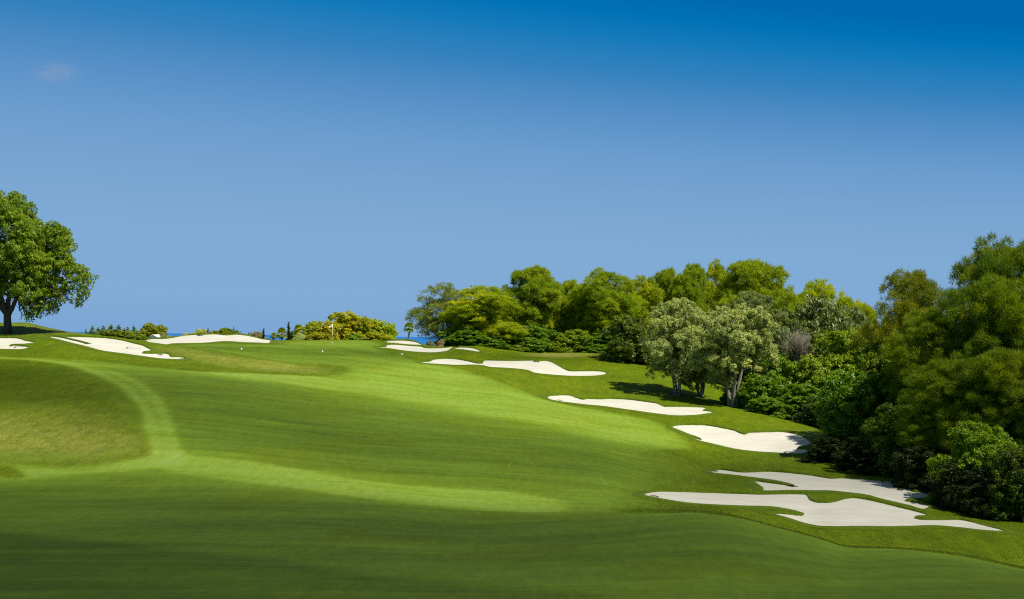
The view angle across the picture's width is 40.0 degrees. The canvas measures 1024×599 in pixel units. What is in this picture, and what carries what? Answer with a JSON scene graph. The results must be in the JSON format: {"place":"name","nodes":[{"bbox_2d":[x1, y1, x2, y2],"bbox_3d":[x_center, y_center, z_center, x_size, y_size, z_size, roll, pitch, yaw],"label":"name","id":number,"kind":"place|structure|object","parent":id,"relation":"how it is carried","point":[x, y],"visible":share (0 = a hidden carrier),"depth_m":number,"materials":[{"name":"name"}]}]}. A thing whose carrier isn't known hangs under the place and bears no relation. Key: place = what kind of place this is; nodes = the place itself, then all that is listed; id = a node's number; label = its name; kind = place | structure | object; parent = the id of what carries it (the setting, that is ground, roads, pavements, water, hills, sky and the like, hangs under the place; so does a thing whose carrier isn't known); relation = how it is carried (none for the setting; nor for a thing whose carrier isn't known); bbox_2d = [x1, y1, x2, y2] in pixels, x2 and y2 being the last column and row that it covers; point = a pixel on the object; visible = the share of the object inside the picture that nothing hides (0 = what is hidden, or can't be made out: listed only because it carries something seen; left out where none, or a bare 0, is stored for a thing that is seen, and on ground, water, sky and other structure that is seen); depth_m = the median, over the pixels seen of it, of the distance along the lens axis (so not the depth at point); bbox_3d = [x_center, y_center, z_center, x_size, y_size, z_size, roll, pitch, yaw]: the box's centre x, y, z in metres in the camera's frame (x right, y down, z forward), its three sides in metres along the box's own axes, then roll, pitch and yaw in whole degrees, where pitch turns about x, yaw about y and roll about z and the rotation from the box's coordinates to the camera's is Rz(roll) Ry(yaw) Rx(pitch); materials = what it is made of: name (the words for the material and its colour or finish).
{"place":"outdoors","nodes":[
{"label":"outdoors","id":0,"kind":"place"},
{"bbox_2d":[75,332,437,344],"bbox_3d":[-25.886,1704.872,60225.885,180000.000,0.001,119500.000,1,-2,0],"label":"sea","id":1,"kind":"structure","parent":0,"point":[422,340],"depth_m":39742.64,"materials":[{"name":"liquid"}]},
{"bbox_2d":[0,322,1023,598],"bbox_3d":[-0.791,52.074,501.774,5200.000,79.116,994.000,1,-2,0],"label":"ground","id":2,"kind":"structure","parent":0,"point":[368,472],"depth_m":97.63,"materials":[{"name":"green plant"}]},
{"bbox_2d":[0,336,39,350],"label":"bunker","id":3,"kind":"object","parent":2,"relation":"on","point":[8,343],"visible":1,"depth_m":170.30},
{"bbox_2d":[0,190,99,333],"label":"broadleaf tree","id":4,"kind":"object","parent":2,"relation":"on","point":[34,248],"visible":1,"depth_m":179.44,"materials":[{"name":"green plant"}]},
{"bbox_2d":[86,326,96,334],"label":"conifer","id":5,"kind":"object","parent":2,"relation":"on","point":[93,332],"visible":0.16,"depth_m":228.79,"materials":[{"name":"green plant"}]},
{"bbox_2d":[96,330,117,336],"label":"shrub","id":6,"kind":"object","parent":2,"relation":"on","point":[104,333],"visible":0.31,"depth_m":219.97,"materials":[{"name":"green plant"}]},
{"bbox_2d":[109,329,123,337],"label":"shrub","id":7,"kind":"object","parent":2,"relation":"on","point":[114,331],"visible":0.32,"depth_m":219.61,"materials":[{"name":"green plant"}]},
{"bbox_2d":[44,335,191,360],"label":"bunker","id":8,"kind":"object","parent":2,"relation":"on","point":[110,345],"visible":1,"depth_m":166.26},
{"bbox_2d":[116,330,147,339],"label":"shrub","id":9,"kind":"object","parent":2,"relation":"on","point":[130,335],"visible":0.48,"depth_m":218.94,"materials":[{"name":"green plant"}]},
{"bbox_2d":[134,330,145,338],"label":"shrub","id":10,"kind":"object","parent":2,"relation":"on","point":[140,332],"visible":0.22,"depth_m":221.62,"materials":[{"name":"green plant"}]},
{"bbox_2d":[140,322,159,337],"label":"round tree","id":11,"kind":"object","parent":2,"relation":"on","point":[149,328],"visible":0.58,"depth_m":453.20,"materials":[{"name":"green plant"}]},
{"bbox_2d":[149,334,160,337],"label":"hut","id":12,"kind":"object","parent":2,"relation":"on","point":[154,336],"visible":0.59,"depth_m":418.77,"materials":[{"name":"white paint"}]},
{"bbox_2d":[157,324,168,335],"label":"round tree","id":13,"kind":"object","parent":2,"relation":"on","point":[162,328],"visible":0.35,"depth_m":457.22,"materials":[{"name":"green plant"}]},
{"bbox_2d":[190,329,206,333],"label":"shrub","id":14,"kind":"object","parent":2,"relation":"on","point":[201,331],"visible":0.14,"depth_m":231.60,"materials":[{"name":"green plant"}]},
{"bbox_2d":[144,333,276,344],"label":"bunker","id":15,"kind":"object","parent":2,"relation":"on","point":[205,338],"visible":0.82,"depth_m":194.36},
{"bbox_2d":[218,328,240,333],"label":"shrub","id":16,"kind":"object","parent":2,"relation":"on","point":[226,331],"visible":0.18,"depth_m":229.40,"materials":[{"name":"green plant"}]},
{"bbox_2d":[249,331,265,337],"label":"shrub","id":17,"kind":"object","parent":2,"relation":"on","point":[259,334],"visible":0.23,"depth_m":237.26,"materials":[{"name":"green plant"}]},
{"bbox_2d":[270,332,277,339],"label":"palm tree","id":18,"kind":"object","parent":2,"relation":"on","point":[273,335],"visible":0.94,"depth_m":225.69,"materials":[{"name":"green plant"}]},
{"bbox_2d":[275,327,287,339],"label":"palm tree","id":19,"kind":"object","parent":2,"relation":"on","point":[281,330],"visible":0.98,"depth_m":223.65,"materials":[{"name":"green plant"}]},
{"bbox_2d":[286,322,290,339],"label":"cypress tree","id":20,"kind":"object","parent":2,"relation":"on","point":[288,333],"visible":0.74,"depth_m":225.83,"materials":[{"name":"green plant"}]},
{"bbox_2d":[293,324,302,332],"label":"palm tree","id":21,"kind":"object","parent":2,"relation":"on","point":[297,326],"visible":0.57,"depth_m":223.60,"materials":[{"name":"green plant"}]},
{"bbox_2d":[292,333,306,339],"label":"shrub","id":22,"kind":"object","parent":2,"relation":"on","point":[299,336],"visible":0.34,"depth_m":218.28,"materials":[{"name":"green plant"}]},
{"bbox_2d":[296,320,325,335],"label":"golden bush","id":23,"kind":"object","parent":2,"relation":"on","point":[312,327],"visible":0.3,"depth_m":220.91,"materials":[{"name":"green plant"}]},
{"bbox_2d":[305,332,331,339],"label":"golden bush","id":24,"kind":"object","parent":2,"relation":"on","point":[320,336],"visible":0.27,"depth_m":216.20,"materials":[{"name":"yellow plant"}]},
{"bbox_2d":[319,320,340,339],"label":"golden bush","id":25,"kind":"object","parent":2,"relation":"on","point":[328,329],"visible":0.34,"depth_m":220.05,"materials":[{"name":"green plant"}]},
{"bbox_2d":[326,310,360,339],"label":"golden bush","id":26,"kind":"object","parent":2,"relation":"on","point":[345,322],"visible":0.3,"depth_m":222.31,"materials":[{"name":"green plant"}]},
{"bbox_2d":[347,333,369,339],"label":"golden bush","id":27,"kind":"object","parent":2,"relation":"on","point":[352,336],"visible":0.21,"depth_m":215.95,"materials":[{"name":"green plant"}]},
{"bbox_2d":[352,316,375,335],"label":"golden bush","id":28,"kind":"object","parent":2,"relation":"on","point":[362,324],"visible":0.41,"depth_m":220.93,"materials":[{"name":"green plant"}]},
{"bbox_2d":[365,318,380,332],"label":"golden bush","id":29,"kind":"object","parent":2,"relation":"on","point":[376,322],"visible":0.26,"depth_m":221.53,"materials":[{"name":"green plant"}]},
{"bbox_2d":[360,332,395,340],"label":"golden bush","id":30,"kind":"object","parent":2,"relation":"on","point":[378,336],"visible":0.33,"depth_m":215.53,"materials":[{"name":"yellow plant"}]},
{"bbox_2d":[378,320,398,338],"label":"golden bush","id":31,"kind":"object","parent":2,"relation":"on","point":[388,328],"visible":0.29,"depth_m":220.95,"materials":[{"name":"green plant"}]},
{"bbox_2d":[381,339,426,346],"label":"bunker","id":32,"kind":"object","parent":2,"relation":"on","point":[406,341],"visible":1,"depth_m":204.45},
{"bbox_2d":[404,322,414,338],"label":"palm tree","id":33,"kind":"object","parent":2,"relation":"on","point":[409,329],"visible":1,"depth_m":211.72,"materials":[{"name":"green plant"}]},
{"bbox_2d":[372,343,454,353],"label":"bunker","id":34,"kind":"object","parent":2,"relation":"on","point":[414,348],"visible":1,"depth_m":200.77},
{"bbox_2d":[426,340,435,345],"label":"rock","id":35,"kind":"object","parent":2,"relation":"on","point":[430,343],"visible":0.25,"depth_m":215.77,"materials":[{"name":"grey stone"}]},
{"bbox_2d":[404,282,466,345],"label":"pine tree","id":36,"kind":"object","parent":2,"relation":"on","point":[426,320],"visible":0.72,"depth_m":224.57,"materials":[{"name":"green plant"}]},
{"bbox_2d":[436,339,444,346],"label":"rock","id":37,"kind":"object","parent":2,"relation":"on","point":[439,343],"visible":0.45,"depth_m":215.68,"materials":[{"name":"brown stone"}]},
{"bbox_2d":[434,326,488,346],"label":"shrub","id":38,"kind":"object","parent":2,"relation":"on","point":[454,338],"visible":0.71,"depth_m":216.62,"materials":[{"name":"green plant"}]},
{"bbox_2d":[450,346,484,353],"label":"bunker","id":39,"kind":"object","parent":2,"relation":"on","point":[468,349],"visible":1,"depth_m":207.10},
{"bbox_2d":[435,285,531,339],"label":"pine tree","id":40,"kind":"object","parent":2,"relation":"on","point":[467,313],"visible":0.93,"depth_m":219.39,"materials":[{"name":"green plant"}]},
{"bbox_2d":[467,332,514,349],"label":"shrub","id":41,"kind":"object","parent":2,"relation":"on","point":[494,341],"visible":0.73,"depth_m":216.81,"materials":[{"name":"green plant"}]},
{"bbox_2d":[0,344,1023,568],"bbox_3d":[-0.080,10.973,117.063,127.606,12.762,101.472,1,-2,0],"label":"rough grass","id":42,"kind":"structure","parent":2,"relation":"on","point":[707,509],"depth_m":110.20,"materials":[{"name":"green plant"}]},
{"bbox_2d":[416,358,611,376],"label":"bunker","id":43,"kind":"object","parent":2,"relation":"on","point":[545,367],"visible":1,"depth_m":194.45},
{"bbox_2d":[494,331,536,351],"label":"shrub","id":44,"kind":"object","parent":2,"relation":"on","point":[517,344],"visible":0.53,"depth_m":219.81,"materials":[{"name":"green plant"}]},
{"bbox_2d":[499,264,564,329],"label":"pine tree","id":45,"kind":"object","parent":2,"relation":"on","point":[537,290],"visible":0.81,"depth_m":229.09,"materials":[{"name":"green plant"}]},
{"bbox_2d":[518,324,558,352],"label":"shrub","id":46,"kind":"object","parent":2,"relation":"on","point":[541,335],"visible":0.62,"depth_m":221.51,"materials":[{"name":"green plant"}]},
{"bbox_2d":[537,334,572,352],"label":"shrub","id":47,"kind":"object","parent":2,"relation":"on","point":[557,341],"visible":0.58,"depth_m":221.98,"materials":[{"name":"green plant"}]},
{"bbox_2d":[541,279,591,333],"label":"pine tree","id":48,"kind":"object","parent":2,"relation":"on","point":[567,319],"visible":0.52,"depth_m":233.78,"materials":[{"name":"green plant"}]},
{"bbox_2d":[558,329,593,352],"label":"shrub","id":49,"kind":"object","parent":2,"relation":"on","point":[572,338],"visible":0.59,"depth_m":223.80,"materials":[{"name":"green plant"}]},
{"bbox_2d":[572,335,606,352],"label":"shrub","id":50,"kind":"object","parent":2,"relation":"on","point":[588,349],"visible":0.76,"depth_m":223.96,"materials":[{"name":"green plant"}]},
{"bbox_2d":[591,332,612,352],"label":"shrub","id":51,"kind":"object","parent":2,"relation":"on","point":[600,337],"visible":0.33,"depth_m":224.38,"materials":[{"name":"green plant"}]},
{"bbox_2d":[568,267,647,336],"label":"pine tree","id":52,"kind":"object","parent":2,"relation":"on","point":[607,300],"visible":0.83,"depth_m":227.92,"materials":[{"name":"green plant"}]},
{"bbox_2d":[595,315,658,365],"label":"shrub","id":53,"kind":"object","parent":2,"relation":"on","point":[626,332],"visible":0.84,"depth_m":209.16,"materials":[{"name":"green plant"}]},
{"bbox_2d":[616,282,638,293],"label":"pine tree","id":54,"kind":"object","parent":2,"relation":"on","point":[626,291],"visible":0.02,"depth_m":250.87,"materials":[{"name":"green plant"}]},
{"bbox_2d":[541,394,718,416],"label":"bunker","id":55,"kind":"object","parent":2,"relation":"on","point":[644,406],"visible":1,"depth_m":167.12},
{"bbox_2d":[628,275,671,337],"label":"pine tree","id":56,"kind":"object","parent":2,"relation":"on","point":[650,291],"visible":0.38,"depth_m":236.49,"materials":[{"name":"green plant"}]},
{"bbox_2d":[648,266,687,322],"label":"pine tree","id":57,"kind":"object","parent":2,"relation":"on","point":[663,278],"visible":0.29,"depth_m":242.94,"materials":[{"name":"green plant"}]},
{"bbox_2d":[637,297,716,395],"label":"olive tree","id":58,"kind":"object","parent":2,"relation":"on","point":[660,345],"visible":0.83,"depth_m":180.41,"materials":[{"name":"green plant"}]},
{"bbox_2d":[667,263,716,325],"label":"pine tree","id":59,"kind":"object","parent":2,"relation":"on","point":[688,281],"visible":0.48,"depth_m":238.52,"materials":[{"name":"green plant"}]},
{"bbox_2d":[670,306,728,396],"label":"olive tree","id":60,"kind":"object","parent":2,"relation":"on","point":[698,378],"visible":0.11,"depth_m":182.90,"materials":[{"name":"green plant"}]},
{"bbox_2d":[700,258,729,307],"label":"pine tree","id":61,"kind":"object","parent":2,"relation":"on","point":[716,272],"visible":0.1,"depth_m":245.53,"materials":[{"name":"green plant"}]},
{"bbox_2d":[688,302,779,407],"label":"olive tree","id":62,"kind":"object","parent":2,"relation":"on","point":[734,345],"visible":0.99,"depth_m":174.52,"materials":[{"name":"green plant"}]},
{"bbox_2d":[665,423,816,454],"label":"bunker","id":63,"kind":"object","parent":2,"relation":"on","point":[779,442],"visible":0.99,"depth_m":149.95},
{"bbox_2d":[719,369,788,409],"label":"shrub","id":64,"kind":"object","parent":2,"relation":"on","point":[752,388],"visible":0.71,"depth_m":174.78,"materials":[{"name":"green plant"}]},
{"bbox_2d":[712,258,804,320],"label":"pine tree","id":65,"kind":"object","parent":2,"relation":"on","point":[754,275],"visible":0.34,"depth_m":236.11,"materials":[{"name":"green plant"}]},
{"bbox_2d":[723,290,793,362],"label":"olive tree","id":66,"kind":"object","parent":2,"relation":"on","point":[777,336],"visible":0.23,"depth_m":203.44,"materials":[{"name":"green plant"}]},
{"bbox_2d":[746,395,799,418],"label":"shrub","id":67,"kind":"object","parent":2,"relation":"on","point":[769,406],"visible":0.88,"depth_m":168.44,"materials":[{"name":"green plant"}]},
{"bbox_2d":[771,285,793,310],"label":"pine tree","id":68,"kind":"object","parent":2,"relation":"on","point":[788,306],"visible":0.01,"depth_m":242.96,"materials":[{"name":"green plant"}]},
{"bbox_2d":[761,353,808,384],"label":"shrub","id":69,"kind":"object","parent":2,"relation":"on","point":[781,373],"visible":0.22,"depth_m":184.00,"materials":[{"name":"green plant"}]},
{"bbox_2d":[774,306,805,360],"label":"oak tree","id":70,"kind":"object","parent":2,"relation":"on","point":[793,323],"visible":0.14,"depth_m":214.31,"materials":[{"name":"green plant"}]},
{"bbox_2d":[770,382,820,420],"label":"shrub","id":71,"kind":"object","parent":2,"relation":"on","point":[798,394],"visible":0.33,"depth_m":170.21,"materials":[{"name":"green plant"}]},
{"bbox_2d":[779,321,815,360],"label":"bare bush","id":72,"kind":"object","parent":2,"relation":"on","point":[798,347],"visible":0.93,"depth_m":197.44,"materials":[{"name":"grey plant"}]},
{"bbox_2d":[784,327,828,369],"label":"shrub","id":73,"kind":"object","parent":2,"relation":"on","point":[789,358],"visible":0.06,"depth_m":206.36,"materials":[{"name":"green plant"}]},
{"bbox_2d":[789,394,829,427],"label":"shrub","id":74,"kind":"object","parent":2,"relation":"on","point":[808,418],"visible":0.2,"depth_m":163.19,"materials":[{"name":"green plant"}]},
{"bbox_2d":[786,353,834,387],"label":"shrub","id":75,"kind":"object","parent":2,"relation":"on","point":[813,368],"visible":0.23,"depth_m":182.58,"materials":[{"name":"green plant"}]},
{"bbox_2d":[789,277,837,320],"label":"pine tree","id":76,"kind":"object","parent":2,"relation":"on","point":[816,291],"visible":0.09,"depth_m":244.24,"materials":[{"name":"green plant"}]},
{"bbox_2d":[702,467,939,511],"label":"bunker","id":77,"kind":"object","parent":2,"relation":"on","point":[770,480],"visible":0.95,"depth_m":119.13},
{"bbox_2d":[791,293,850,335],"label":"oak tree","id":78,"kind":"object","parent":2,"relation":"on","point":[820,315],"visible":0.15,"depth_m":219.03,"materials":[{"name":"green plant"}]},
{"bbox_2d":[633,489,1015,533],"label":"bunker","id":79,"kind":"object","parent":2,"relation":"on","point":[848,512],"visible":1,"depth_m":105.72},
{"bbox_2d":[794,433,862,463],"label":"shrub","id":80,"kind":"object","parent":2,"relation":"on","point":[824,448],"visible":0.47,"depth_m":136.35,"materials":[{"name":"green plant"}]},
{"bbox_2d":[813,369,849,427],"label":"shrub","id":81,"kind":"object","parent":2,"relation":"on","point":[836,374],"visible":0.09,"depth_m":172.36,"materials":[{"name":"green plant"}]},
{"bbox_2d":[808,326,870,375],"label":"shrub","id":82,"kind":"object","parent":2,"relation":"on","point":[838,350],"visible":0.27,"depth_m":190.00,"materials":[{"name":"green plant"}]},
{"bbox_2d":[832,290,862,321],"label":"pine tree","id":83,"kind":"object","parent":2,"relation":"on","point":[848,302],"visible":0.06,"depth_m":241.84,"materials":[{"name":"green plant"}]},
{"bbox_2d":[814,369,893,445],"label":"shrub","id":84,"kind":"object","parent":2,"relation":"on","point":[853,400],"visible":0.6,"depth_m":138.86,"materials":[{"name":"green plant"}]},
{"bbox_2d":[838,304,872,339],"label":"oak tree","id":85,"kind":"object","parent":2,"relation":"on","point":[856,324],"visible":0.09,"depth_m":213.34,"materials":[{"name":"green plant"}]},
{"bbox_2d":[829,436,895,476],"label":"shrub","id":86,"kind":"object","parent":2,"relation":"on","point":[859,456],"visible":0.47,"depth_m":130.08,"materials":[{"name":"green plant"}]},
{"bbox_2d":[859,302,877,335],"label":"pine tree","id":87,"kind":"object","parent":2,"relation":"on","point":[869,311],"visible":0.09,"depth_m":238.65,"materials":[{"name":"green plant"}]},
{"bbox_2d":[838,337,904,424],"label":"tree","id":88,"kind":"object","parent":2,"relation":"on","point":[871,363],"visible":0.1,"depth_m":142.58,"materials":[{"name":"green plant"}]},
{"bbox_2d":[860,402,916,475],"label":"shrub","id":89,"kind":"object","parent":2,"relation":"on","point":[882,432],"visible":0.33,"depth_m":128.39,"materials":[{"name":"green plant"}]},
{"bbox_2d":[850,268,948,362],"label":"pine tree","id":90,"kind":"object","parent":2,"relation":"on","point":[920,286],"visible":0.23,"depth_m":144.17,"materials":[{"name":"green plant"}]},
{"bbox_2d":[884,444,949,491],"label":"shrub","id":91,"kind":"object","parent":2,"relation":"on","point":[903,464],"visible":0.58,"depth_m":119.93,"materials":[{"name":"green plant"}]},
{"bbox_2d":[879,305,980,406],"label":"pine tree","id":92,"kind":"object","parent":2,"relation":"on","point":[911,350],"visible":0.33,"depth_m":134.07,"materials":[{"name":"green plant"}]},
{"bbox_2d":[892,357,1014,457],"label":"pine tree","id":93,"kind":"object","parent":2,"relation":"on","point":[921,412],"visible":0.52,"depth_m":121.91,"materials":[{"name":"green plant"}]},
{"bbox_2d":[926,462,989,510],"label":"shrub","id":94,"kind":"object","parent":2,"relation":"on","point":[963,481],"visible":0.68,"depth_m":111.78,"materials":[{"name":"green plant"}]},
{"bbox_2d":[922,420,1022,505],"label":"shrub","id":95,"kind":"object","parent":2,"relation":"on","point":[977,446],"visible":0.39,"depth_m":113.52,"materials":[{"name":"green plant"}]},
{"bbox_2d":[929,347,1023,445],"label":"pine tree","id":96,"kind":"object","parent":2,"relation":"on","point":[1005,384],"visible":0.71,"depth_m":117.94,"materials":[{"name":"green plant"}]},
{"bbox_2d":[934,272,1023,430],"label":"pine tree","id":97,"kind":"object","parent":2,"relation":"on","point":[995,311],"visible":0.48,"depth_m":131.14,"materials":[{"name":"green plant"}]},
{"bbox_2d":[945,232,1023,436],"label":"pine tree","id":98,"kind":"object","parent":2,"relation":"on","point":[1002,260],"visible":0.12,"depth_m":158.45,"materials":[{"name":"green plant"}]},
{"bbox_2d":[956,480,1023,521],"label":"shrub","id":99,"kind":"object","parent":2,"relation":"on","point":[975,503],"visible":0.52,"depth_m":108.61,"materials":[{"name":"green plant"}]},
{"bbox_2d":[970,443,1023,522],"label":"shrub","id":100,"kind":"object","parent":2,"relation":"on","point":[1008,469],"visible":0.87,"depth_m":107.25,"materials":[{"name":"green plant"}]},
{"bbox_2d":[0,0,1023,336],"label":"sky","id":101,"kind":"structure","parent":0,"point":[246,166],"materials":[{"name":"blue"}]}
]}

